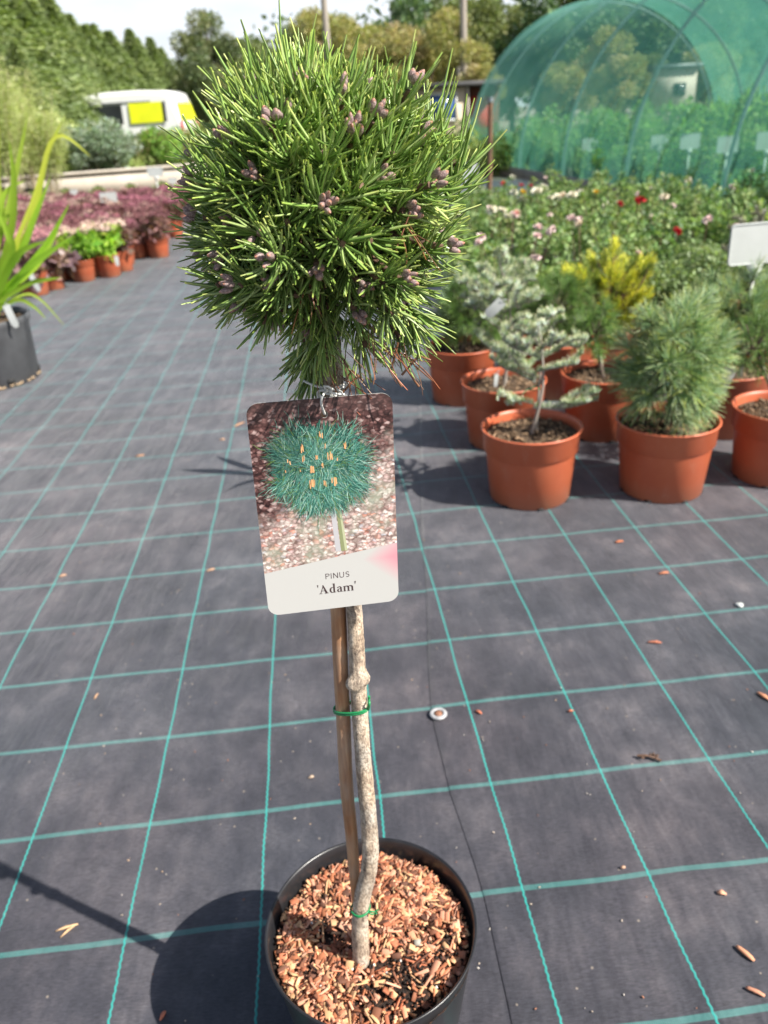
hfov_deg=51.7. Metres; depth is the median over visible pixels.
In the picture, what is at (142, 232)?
potted sedum
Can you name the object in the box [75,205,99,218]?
potted sedum
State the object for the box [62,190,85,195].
potted sedum
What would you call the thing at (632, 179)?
potted rose
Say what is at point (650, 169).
potted shrub
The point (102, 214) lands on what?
potted sedum
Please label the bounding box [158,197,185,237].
potted heuchera
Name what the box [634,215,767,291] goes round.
potted rose
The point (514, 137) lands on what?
potted shrub
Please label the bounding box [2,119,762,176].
rough grass
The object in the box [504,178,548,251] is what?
potted rose
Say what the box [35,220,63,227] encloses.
potted sedum
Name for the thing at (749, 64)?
broadleaf tree
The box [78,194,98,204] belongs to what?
potted sedum
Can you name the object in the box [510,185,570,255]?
potted rose
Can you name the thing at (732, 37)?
broadleaf tree
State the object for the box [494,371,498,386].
plant label
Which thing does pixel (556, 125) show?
potted shrub
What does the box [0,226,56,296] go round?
potted heuchera
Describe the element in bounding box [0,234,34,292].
potted sedum
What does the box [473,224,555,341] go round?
potted rose
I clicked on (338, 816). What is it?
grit
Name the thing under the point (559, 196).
potted rose
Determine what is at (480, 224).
potted rose
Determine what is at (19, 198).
potted sedum
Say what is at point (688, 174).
potted rose
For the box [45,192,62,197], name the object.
potted sedum
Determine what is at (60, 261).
potted heuchera
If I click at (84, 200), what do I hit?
potted sedum
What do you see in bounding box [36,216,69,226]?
potted sedum
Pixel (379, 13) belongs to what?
woodland
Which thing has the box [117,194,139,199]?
potted sedum
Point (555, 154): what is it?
potted shrub
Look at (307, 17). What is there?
broadleaf tree
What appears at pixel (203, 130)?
green shrub
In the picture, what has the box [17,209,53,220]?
potted sedum
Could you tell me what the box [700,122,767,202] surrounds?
potted shrub
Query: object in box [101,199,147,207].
potted sedum
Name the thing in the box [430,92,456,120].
window
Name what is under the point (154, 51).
spruce tree
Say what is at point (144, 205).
potted sedum
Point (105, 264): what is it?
potted sedum
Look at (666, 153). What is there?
potted shrub
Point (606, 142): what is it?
potted shrub
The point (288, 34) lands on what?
broadleaf tree
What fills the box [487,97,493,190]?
wooden post
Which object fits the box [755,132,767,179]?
blank sign
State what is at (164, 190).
potted sedum
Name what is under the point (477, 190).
potted rose
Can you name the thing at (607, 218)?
potted rose
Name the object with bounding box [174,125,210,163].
green shrub
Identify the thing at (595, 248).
potted rose
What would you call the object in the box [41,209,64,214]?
potted sedum
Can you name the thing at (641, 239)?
potted rose
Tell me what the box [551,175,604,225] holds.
potted rose
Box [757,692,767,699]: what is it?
wood chip
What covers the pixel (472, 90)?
garden building
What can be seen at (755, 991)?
wood chip
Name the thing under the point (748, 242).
blank sign
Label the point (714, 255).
potted dwarf conifer
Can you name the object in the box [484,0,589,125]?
broadleaf tree
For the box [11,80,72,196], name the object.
potted bamboo
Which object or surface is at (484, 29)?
broadleaf tree
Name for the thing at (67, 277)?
potted heuchera
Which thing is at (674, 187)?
potted rose
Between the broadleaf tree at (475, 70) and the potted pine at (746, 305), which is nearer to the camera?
the potted pine at (746, 305)
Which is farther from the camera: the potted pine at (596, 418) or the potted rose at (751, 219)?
the potted rose at (751, 219)
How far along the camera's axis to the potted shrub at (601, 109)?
11.60 m
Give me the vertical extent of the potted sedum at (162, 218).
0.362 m
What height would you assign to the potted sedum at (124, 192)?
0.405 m
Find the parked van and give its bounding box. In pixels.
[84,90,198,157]
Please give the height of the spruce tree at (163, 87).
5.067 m
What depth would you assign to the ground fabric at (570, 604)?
1.42 m
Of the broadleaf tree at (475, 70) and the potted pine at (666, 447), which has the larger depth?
the broadleaf tree at (475, 70)
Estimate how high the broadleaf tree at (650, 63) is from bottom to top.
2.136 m
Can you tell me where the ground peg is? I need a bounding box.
[429,707,446,719]
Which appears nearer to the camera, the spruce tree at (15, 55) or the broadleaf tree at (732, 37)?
the spruce tree at (15, 55)
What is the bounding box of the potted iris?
[0,112,90,389]
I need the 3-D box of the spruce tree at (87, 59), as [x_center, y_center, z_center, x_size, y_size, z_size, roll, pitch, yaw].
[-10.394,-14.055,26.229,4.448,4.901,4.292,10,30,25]
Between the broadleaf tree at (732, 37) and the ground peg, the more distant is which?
the broadleaf tree at (732, 37)
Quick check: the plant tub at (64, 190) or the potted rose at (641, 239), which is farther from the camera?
the plant tub at (64, 190)
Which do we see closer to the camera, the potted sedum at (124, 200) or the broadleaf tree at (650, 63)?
the potted sedum at (124, 200)
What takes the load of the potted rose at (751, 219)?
on the ground fabric at (570, 604)
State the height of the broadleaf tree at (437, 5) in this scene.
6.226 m
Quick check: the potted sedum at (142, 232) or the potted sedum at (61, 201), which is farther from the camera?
the potted sedum at (61, 201)
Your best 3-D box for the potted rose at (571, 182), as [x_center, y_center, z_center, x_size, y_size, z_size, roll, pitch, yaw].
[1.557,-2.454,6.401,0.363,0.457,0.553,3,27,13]
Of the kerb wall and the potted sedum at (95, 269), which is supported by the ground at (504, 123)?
the kerb wall
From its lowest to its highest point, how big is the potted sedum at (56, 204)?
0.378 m
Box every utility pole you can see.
[321,0,331,59]
[457,0,466,80]
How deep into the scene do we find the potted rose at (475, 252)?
4.07 m
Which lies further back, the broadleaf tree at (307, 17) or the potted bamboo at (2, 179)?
the broadleaf tree at (307, 17)
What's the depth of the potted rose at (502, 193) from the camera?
6.23 m
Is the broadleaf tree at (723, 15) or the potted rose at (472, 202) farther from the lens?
the broadleaf tree at (723, 15)
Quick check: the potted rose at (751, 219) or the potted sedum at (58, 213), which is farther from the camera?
the potted sedum at (58, 213)
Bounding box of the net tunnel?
[468,0,767,216]
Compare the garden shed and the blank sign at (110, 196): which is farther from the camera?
the garden shed
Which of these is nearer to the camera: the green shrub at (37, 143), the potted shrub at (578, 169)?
the potted shrub at (578, 169)
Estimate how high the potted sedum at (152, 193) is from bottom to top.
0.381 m
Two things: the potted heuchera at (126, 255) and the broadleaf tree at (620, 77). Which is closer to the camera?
the potted heuchera at (126, 255)
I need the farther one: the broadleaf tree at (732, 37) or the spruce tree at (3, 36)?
the broadleaf tree at (732, 37)
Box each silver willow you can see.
[60,118,113,171]
[86,116,142,169]
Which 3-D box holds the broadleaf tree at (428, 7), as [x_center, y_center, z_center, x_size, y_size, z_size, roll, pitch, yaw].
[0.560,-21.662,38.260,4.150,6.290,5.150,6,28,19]
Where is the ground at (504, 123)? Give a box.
[142,101,758,194]
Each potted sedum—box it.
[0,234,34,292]
[6,195,24,202]
[8,215,42,222]
[15,223,49,232]
[17,204,46,213]
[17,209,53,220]
[22,192,30,202]
[25,199,56,207]
[27,211,81,228]
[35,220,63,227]
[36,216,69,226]
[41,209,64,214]
[43,195,56,202]
[43,199,74,205]
[44,204,93,214]
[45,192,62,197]
[47,201,72,206]
[49,223,101,282]
[50,205,84,214]
[51,215,90,223]
[52,211,73,217]
[58,195,81,203]
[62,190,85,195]
[62,217,108,228]
[63,193,96,203]
[69,209,115,219]
[71,191,100,202]
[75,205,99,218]
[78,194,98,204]
[79,217,124,277]
[83,211,119,219]
[83,229,107,277]
[89,197,119,205]
[90,201,144,219]
[93,197,121,207]
[93,212,132,222]
[98,206,118,214]
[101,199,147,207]
[107,185,143,194]
[112,212,149,258]
[113,187,140,196]
[116,219,140,263]
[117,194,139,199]
[119,198,138,201]
[123,203,169,235]
[124,198,160,203]
[127,201,161,223]
[128,214,153,256]
[129,186,149,192]
[132,188,157,195]
[134,201,158,219]
[138,191,162,196]
[142,203,170,234]
[144,194,166,204]
[150,192,177,198]
[153,191,181,211]
[159,187,182,193]
[163,184,196,217]
[168,191,187,206]
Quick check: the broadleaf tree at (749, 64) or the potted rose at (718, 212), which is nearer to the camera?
the potted rose at (718, 212)
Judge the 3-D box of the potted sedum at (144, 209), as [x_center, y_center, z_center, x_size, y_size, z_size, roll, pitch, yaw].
[-2.108,-2.570,7.154,0.360,0.400,0.386,-22,32,-32]
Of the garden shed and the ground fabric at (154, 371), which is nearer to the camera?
the ground fabric at (154, 371)
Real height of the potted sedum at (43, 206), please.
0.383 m
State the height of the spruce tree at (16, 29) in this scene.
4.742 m
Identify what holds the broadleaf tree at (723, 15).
on the ground at (504, 123)
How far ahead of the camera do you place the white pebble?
1.72 m
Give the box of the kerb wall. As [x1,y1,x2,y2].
[0,163,206,193]
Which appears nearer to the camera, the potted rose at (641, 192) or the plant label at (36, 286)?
the plant label at (36, 286)
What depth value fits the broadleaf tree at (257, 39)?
32.22 m
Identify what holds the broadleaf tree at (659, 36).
on the ground at (504, 123)
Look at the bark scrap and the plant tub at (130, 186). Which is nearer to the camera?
the bark scrap
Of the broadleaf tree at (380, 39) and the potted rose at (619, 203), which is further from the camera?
the broadleaf tree at (380, 39)
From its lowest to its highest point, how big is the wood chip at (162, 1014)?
0.004 m
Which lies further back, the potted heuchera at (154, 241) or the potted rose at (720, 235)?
the potted heuchera at (154, 241)
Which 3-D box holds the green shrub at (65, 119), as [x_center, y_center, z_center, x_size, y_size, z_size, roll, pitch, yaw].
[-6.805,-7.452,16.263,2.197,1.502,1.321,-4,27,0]
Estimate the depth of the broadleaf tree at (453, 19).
27.29 m
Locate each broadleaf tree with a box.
[164,58,199,127]
[168,7,240,131]
[221,37,264,114]
[238,34,290,76]
[276,23,304,57]
[287,3,347,68]
[320,12,396,73]
[344,20,428,93]
[361,0,432,34]
[378,21,458,85]
[388,0,469,40]
[421,4,484,81]
[426,0,481,22]
[444,35,507,98]
[451,0,525,117]
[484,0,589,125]
[485,1,533,132]
[537,59,598,126]
[555,0,619,111]
[569,0,650,124]
[576,24,655,114]
[604,0,707,86]
[610,2,658,118]
[626,52,667,117]
[667,0,765,102]
[680,41,742,115]
[684,0,739,47]
[717,38,764,107]
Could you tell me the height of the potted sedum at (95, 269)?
0.363 m
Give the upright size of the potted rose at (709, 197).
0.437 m
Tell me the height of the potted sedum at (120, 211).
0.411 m
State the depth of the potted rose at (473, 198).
6.58 m
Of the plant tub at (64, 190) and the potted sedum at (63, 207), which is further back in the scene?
the plant tub at (64, 190)
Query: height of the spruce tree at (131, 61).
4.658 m
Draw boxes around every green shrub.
[3,102,50,175]
[43,109,94,172]
[127,125,187,166]
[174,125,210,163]
[189,119,212,137]
[433,115,512,148]
[448,128,526,176]
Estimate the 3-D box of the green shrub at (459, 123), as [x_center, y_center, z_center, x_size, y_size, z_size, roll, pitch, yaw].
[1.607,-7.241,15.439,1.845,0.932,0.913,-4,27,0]
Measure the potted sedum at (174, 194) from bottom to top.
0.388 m
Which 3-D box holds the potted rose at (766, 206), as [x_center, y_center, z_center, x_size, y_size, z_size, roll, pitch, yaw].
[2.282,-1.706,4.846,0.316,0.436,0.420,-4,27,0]
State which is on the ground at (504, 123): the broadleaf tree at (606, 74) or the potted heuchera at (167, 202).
the broadleaf tree at (606, 74)
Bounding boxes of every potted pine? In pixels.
[158,0,506,1023]
[425,263,518,406]
[516,266,599,400]
[557,235,657,359]
[560,290,643,442]
[597,277,745,503]
[687,253,767,439]
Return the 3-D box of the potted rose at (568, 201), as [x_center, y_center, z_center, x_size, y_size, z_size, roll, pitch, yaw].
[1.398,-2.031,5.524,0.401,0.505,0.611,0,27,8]
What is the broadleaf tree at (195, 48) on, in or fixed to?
on the ground at (504, 123)
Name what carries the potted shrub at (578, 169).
on the ground fabric at (570, 604)
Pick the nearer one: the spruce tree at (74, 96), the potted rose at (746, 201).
the potted rose at (746, 201)
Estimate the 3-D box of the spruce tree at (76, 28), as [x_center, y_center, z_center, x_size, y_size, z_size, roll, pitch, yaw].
[-10.659,-14.899,28.024,3.518,4.822,3.647,-4,27,-2]
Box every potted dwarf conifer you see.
[631,257,704,352]
[669,238,767,342]
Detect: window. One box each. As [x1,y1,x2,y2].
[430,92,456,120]
[673,83,685,95]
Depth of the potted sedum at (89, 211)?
7.06 m
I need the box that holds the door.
[472,96,488,133]
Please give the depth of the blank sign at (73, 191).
8.84 m
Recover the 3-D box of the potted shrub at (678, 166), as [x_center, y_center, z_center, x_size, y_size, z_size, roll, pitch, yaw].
[3.372,-3.647,8.167,0.748,0.793,1.249,-20,31,-29]
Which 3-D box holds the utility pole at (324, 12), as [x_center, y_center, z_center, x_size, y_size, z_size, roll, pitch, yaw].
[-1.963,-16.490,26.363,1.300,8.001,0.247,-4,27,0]
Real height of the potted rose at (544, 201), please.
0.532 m
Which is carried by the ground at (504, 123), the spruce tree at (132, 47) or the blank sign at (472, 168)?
the spruce tree at (132, 47)
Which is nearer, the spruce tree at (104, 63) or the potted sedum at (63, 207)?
the potted sedum at (63, 207)
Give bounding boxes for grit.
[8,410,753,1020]
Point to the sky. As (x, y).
(156, 19)
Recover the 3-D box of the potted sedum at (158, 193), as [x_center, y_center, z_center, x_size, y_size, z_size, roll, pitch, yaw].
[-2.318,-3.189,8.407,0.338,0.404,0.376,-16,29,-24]
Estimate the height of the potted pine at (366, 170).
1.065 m
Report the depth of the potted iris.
3.43 m
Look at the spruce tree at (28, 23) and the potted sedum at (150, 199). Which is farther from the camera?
the spruce tree at (28, 23)
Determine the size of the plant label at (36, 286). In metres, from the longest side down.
0.152 x 0.035 x 0.012 m
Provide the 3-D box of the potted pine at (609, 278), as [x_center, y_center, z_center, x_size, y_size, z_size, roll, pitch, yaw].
[0.854,-0.781,3.072,0.357,0.540,0.428,20,35,39]
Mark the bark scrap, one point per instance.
(650, 755)
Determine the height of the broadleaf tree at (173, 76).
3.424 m
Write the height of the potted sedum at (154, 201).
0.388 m
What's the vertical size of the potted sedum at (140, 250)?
0.374 m
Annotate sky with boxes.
[56,0,561,106]
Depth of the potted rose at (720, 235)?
4.38 m
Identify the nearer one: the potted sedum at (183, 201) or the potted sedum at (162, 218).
the potted sedum at (162, 218)
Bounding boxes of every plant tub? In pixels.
[56,187,69,195]
[89,185,106,194]
[126,182,137,189]
[152,180,170,190]
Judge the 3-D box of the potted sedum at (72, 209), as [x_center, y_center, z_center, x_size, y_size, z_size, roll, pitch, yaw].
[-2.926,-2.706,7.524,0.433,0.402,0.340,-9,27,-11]
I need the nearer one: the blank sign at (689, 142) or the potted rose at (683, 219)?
the potted rose at (683, 219)
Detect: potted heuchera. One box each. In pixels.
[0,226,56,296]
[30,223,72,280]
[32,231,81,290]
[99,220,138,271]
[132,208,173,258]
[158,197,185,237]
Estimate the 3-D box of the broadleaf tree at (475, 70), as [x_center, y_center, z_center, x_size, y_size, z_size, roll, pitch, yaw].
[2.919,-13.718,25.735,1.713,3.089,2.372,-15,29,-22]
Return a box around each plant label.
[3,302,18,327]
[29,274,40,291]
[114,254,118,265]
[485,297,506,317]
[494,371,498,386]
[718,365,735,393]
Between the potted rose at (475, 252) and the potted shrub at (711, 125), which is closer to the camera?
the potted rose at (475, 252)
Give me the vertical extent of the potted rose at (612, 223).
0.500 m
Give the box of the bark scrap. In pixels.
[637,752,661,761]
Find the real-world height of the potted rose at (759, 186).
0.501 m
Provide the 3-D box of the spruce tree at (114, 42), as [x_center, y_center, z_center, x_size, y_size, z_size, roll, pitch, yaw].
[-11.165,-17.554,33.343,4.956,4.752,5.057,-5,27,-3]
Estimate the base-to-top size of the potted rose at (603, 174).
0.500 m
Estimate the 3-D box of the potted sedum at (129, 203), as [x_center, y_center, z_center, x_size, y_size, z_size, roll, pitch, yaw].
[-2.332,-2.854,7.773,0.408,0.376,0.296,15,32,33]
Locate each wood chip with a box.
[56,923,77,937]
[159,1010,165,1020]
[648,640,661,642]
[717,889,726,894]
[735,945,754,961]
[746,986,764,996]
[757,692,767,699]
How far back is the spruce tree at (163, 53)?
41.26 m
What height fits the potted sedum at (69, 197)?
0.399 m
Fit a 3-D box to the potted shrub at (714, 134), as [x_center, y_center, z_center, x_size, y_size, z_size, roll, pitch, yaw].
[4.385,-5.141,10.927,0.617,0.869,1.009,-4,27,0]
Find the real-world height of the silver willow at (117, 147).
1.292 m
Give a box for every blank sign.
[70,189,77,195]
[99,192,117,202]
[147,167,162,187]
[168,178,176,185]
[463,163,477,183]
[582,138,597,179]
[650,134,669,183]
[679,133,700,186]
[716,136,739,180]
[727,222,767,376]
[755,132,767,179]
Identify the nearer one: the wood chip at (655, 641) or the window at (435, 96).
the wood chip at (655, 641)
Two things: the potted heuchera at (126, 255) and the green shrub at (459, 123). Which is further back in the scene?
the green shrub at (459, 123)
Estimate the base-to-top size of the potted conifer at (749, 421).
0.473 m
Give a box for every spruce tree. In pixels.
[0,0,89,129]
[0,14,62,174]
[0,40,87,176]
[7,0,123,159]
[23,0,137,157]
[37,0,137,158]
[49,55,96,126]
[54,0,111,92]
[63,12,142,155]
[79,23,146,154]
[86,23,146,153]
[102,30,148,90]
[118,40,147,88]
[121,28,162,89]
[136,37,167,90]
[144,36,172,90]
[157,46,205,130]
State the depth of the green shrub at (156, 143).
15.99 m
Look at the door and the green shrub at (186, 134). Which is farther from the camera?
the door
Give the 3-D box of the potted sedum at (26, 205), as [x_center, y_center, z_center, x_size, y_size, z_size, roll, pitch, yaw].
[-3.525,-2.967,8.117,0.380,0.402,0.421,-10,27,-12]
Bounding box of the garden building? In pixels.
[411,79,506,138]
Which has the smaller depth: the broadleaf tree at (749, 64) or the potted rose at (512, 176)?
the potted rose at (512, 176)
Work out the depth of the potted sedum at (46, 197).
8.73 m
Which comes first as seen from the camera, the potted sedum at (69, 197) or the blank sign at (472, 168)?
the blank sign at (472, 168)
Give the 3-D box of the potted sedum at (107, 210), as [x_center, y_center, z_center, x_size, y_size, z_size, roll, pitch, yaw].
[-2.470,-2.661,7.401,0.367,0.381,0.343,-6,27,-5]
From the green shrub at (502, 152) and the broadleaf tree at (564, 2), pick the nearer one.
the green shrub at (502, 152)
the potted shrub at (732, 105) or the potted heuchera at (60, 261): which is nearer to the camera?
the potted heuchera at (60, 261)
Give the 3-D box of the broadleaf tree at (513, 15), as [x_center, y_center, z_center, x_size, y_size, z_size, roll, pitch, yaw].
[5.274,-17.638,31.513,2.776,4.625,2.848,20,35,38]
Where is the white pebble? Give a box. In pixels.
[735,602,743,606]
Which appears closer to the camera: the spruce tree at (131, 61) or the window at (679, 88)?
the window at (679, 88)
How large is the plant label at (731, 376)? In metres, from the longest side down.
0.097 x 0.032 x 0.016 m
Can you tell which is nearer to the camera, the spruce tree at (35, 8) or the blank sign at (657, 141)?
the blank sign at (657, 141)
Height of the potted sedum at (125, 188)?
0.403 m
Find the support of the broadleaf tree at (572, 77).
on the ground at (504, 123)
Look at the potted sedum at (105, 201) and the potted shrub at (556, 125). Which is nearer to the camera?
the potted sedum at (105, 201)
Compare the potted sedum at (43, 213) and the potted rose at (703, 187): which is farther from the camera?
the potted sedum at (43, 213)
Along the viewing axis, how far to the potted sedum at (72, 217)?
6.71 m
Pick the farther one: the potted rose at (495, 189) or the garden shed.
the garden shed
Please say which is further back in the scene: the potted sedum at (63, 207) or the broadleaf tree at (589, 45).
the broadleaf tree at (589, 45)
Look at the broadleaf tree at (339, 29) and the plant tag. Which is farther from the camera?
the broadleaf tree at (339, 29)
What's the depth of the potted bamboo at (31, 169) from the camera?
11.86 m
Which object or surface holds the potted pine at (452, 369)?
on the ground fabric at (570, 604)
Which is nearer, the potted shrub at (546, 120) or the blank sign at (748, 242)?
the blank sign at (748, 242)
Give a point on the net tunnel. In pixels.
(583, 14)
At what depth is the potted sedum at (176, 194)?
9.16 m
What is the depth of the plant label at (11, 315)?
3.40 m
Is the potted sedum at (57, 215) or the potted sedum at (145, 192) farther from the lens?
the potted sedum at (145, 192)
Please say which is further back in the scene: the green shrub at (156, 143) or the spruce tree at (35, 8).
the spruce tree at (35, 8)
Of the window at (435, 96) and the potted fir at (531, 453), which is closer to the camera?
the potted fir at (531, 453)
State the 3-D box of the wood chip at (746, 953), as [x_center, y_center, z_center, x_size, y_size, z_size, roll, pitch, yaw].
[0.467,0.570,1.024,0.006,0.003,0.026,-20,31,-29]
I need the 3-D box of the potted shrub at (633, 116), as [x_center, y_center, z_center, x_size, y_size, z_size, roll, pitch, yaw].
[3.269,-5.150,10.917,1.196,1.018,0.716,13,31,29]
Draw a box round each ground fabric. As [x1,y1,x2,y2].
[0,211,511,1023]
[408,166,767,1023]
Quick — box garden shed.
[643,62,703,122]
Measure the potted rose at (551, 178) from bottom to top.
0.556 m
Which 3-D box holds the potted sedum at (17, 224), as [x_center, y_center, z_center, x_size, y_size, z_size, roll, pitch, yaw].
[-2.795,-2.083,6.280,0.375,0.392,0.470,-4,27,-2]
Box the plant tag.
[246,378,397,614]
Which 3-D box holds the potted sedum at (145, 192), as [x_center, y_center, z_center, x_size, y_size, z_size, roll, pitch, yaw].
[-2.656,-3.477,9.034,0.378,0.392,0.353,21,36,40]
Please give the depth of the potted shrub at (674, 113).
11.70 m
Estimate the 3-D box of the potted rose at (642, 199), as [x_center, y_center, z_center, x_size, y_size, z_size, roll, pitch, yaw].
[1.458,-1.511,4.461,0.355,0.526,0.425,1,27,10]
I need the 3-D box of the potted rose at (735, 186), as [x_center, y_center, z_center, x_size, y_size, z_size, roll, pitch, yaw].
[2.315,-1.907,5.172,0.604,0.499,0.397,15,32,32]
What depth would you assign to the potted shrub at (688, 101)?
14.09 m
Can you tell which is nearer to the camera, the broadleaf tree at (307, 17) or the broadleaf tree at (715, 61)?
the broadleaf tree at (715, 61)
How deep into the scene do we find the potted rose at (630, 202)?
5.67 m
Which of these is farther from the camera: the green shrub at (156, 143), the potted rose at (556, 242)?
the green shrub at (156, 143)
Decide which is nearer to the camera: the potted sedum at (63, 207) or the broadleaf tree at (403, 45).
the potted sedum at (63, 207)
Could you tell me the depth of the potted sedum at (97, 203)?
8.07 m
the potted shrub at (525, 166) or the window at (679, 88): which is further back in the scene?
the window at (679, 88)
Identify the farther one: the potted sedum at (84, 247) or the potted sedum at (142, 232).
the potted sedum at (142, 232)
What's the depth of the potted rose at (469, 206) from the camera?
5.14 m
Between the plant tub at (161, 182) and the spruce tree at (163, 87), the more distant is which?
the spruce tree at (163, 87)
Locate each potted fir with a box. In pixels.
[452,244,547,449]
[481,304,601,511]
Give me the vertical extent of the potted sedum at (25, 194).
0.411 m
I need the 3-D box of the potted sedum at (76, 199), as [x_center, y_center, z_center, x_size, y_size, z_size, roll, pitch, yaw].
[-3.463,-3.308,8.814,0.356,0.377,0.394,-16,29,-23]
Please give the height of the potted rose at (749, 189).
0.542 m
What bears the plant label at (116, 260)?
attached to the potted sedum at (84, 247)
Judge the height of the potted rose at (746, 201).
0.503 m
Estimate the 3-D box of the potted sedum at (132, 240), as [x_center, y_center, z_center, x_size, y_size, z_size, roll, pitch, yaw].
[-2.179,-2.232,6.537,0.344,0.359,0.431,-11,28,-15]
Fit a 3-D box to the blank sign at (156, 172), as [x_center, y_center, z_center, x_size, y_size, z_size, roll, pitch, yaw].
[-2.947,-4.201,10.334,0.200,0.549,0.008,-4,27,0]
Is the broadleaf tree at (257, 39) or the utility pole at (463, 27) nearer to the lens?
the utility pole at (463, 27)
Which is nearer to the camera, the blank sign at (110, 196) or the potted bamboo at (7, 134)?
the blank sign at (110, 196)
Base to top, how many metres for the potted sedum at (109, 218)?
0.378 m
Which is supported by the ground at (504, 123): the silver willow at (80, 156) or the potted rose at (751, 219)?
the silver willow at (80, 156)
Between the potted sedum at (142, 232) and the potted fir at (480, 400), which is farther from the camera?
the potted sedum at (142, 232)
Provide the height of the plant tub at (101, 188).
0.352 m
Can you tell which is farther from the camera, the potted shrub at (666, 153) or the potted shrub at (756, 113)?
the potted shrub at (666, 153)
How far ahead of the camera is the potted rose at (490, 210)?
4.32 m
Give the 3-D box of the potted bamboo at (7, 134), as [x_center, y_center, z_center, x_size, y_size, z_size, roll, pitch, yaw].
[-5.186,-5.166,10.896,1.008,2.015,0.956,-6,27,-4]
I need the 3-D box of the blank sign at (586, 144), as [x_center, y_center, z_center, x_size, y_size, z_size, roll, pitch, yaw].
[2.640,-4.506,10.212,0.200,0.572,0.008,-4,27,0]
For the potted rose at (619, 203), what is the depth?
4.73 m
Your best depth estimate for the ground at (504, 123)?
54.25 m
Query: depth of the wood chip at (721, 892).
1.10 m
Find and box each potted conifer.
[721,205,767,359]
[723,308,767,488]
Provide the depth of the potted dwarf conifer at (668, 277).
3.24 m
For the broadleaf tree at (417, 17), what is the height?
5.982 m
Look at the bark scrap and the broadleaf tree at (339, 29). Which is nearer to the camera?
the bark scrap
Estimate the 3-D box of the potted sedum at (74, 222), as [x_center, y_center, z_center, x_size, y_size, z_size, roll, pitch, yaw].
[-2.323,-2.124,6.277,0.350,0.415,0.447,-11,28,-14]
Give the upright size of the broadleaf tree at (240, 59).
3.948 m
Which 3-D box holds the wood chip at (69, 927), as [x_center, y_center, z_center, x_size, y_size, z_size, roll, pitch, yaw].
[-0.445,0.587,1.111,0.030,0.004,0.016,-12,28,-15]
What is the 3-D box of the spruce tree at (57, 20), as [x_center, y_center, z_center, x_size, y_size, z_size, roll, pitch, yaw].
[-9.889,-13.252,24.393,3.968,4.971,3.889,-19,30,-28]
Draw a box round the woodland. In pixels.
[202,0,708,119]
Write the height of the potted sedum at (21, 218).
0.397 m
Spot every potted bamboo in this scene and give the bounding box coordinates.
[0,50,12,193]
[0,55,50,192]
[0,62,40,195]
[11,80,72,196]
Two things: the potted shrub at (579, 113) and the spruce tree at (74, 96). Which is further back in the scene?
the spruce tree at (74, 96)
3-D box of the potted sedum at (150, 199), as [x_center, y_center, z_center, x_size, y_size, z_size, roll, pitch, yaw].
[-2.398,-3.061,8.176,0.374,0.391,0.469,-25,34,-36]
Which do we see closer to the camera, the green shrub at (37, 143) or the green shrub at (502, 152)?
the green shrub at (502, 152)
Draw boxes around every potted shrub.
[499,132,517,163]
[511,135,539,168]
[513,103,565,158]
[513,116,562,171]
[531,112,584,167]
[536,136,580,175]
[554,104,615,179]
[559,111,631,171]
[579,97,660,177]
[583,108,662,170]
[586,109,683,184]
[589,134,666,187]
[642,95,701,164]
[653,117,762,197]
[653,128,701,183]
[664,99,719,150]
[665,95,737,187]
[692,106,733,167]
[697,99,741,122]
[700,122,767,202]
[727,83,767,192]
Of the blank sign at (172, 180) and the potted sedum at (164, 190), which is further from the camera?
the blank sign at (172, 180)
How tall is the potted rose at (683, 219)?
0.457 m
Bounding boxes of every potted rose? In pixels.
[442,185,510,227]
[442,208,503,277]
[442,209,560,289]
[444,192,501,255]
[445,179,492,218]
[451,195,507,256]
[456,205,537,279]
[457,186,499,221]
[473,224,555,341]
[480,181,573,251]
[487,175,537,235]
[493,176,568,230]
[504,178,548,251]
[507,192,602,275]
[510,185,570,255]
[541,212,638,295]
[542,163,583,219]
[544,199,613,271]
[548,213,665,292]
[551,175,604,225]
[559,176,592,223]
[559,182,616,256]
[572,188,627,252]
[576,192,647,264]
[594,167,636,230]
[607,171,664,235]
[613,171,688,228]
[614,178,674,230]
[614,193,675,256]
[616,204,703,257]
[620,188,694,258]
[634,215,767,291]
[645,165,695,211]
[652,185,734,256]
[654,179,734,232]
[655,173,694,224]
[683,183,734,245]
[689,190,764,263]
[690,180,742,246]
[724,167,767,212]
[729,169,767,212]
[738,191,752,211]
[744,197,767,310]
[747,196,767,215]
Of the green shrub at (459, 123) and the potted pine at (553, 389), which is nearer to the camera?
the potted pine at (553, 389)
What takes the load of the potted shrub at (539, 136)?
on the ground at (504, 123)
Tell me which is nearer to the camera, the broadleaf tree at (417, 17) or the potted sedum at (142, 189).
the potted sedum at (142, 189)
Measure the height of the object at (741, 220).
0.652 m
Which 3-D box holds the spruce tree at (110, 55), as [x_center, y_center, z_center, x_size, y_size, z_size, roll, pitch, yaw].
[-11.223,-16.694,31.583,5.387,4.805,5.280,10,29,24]

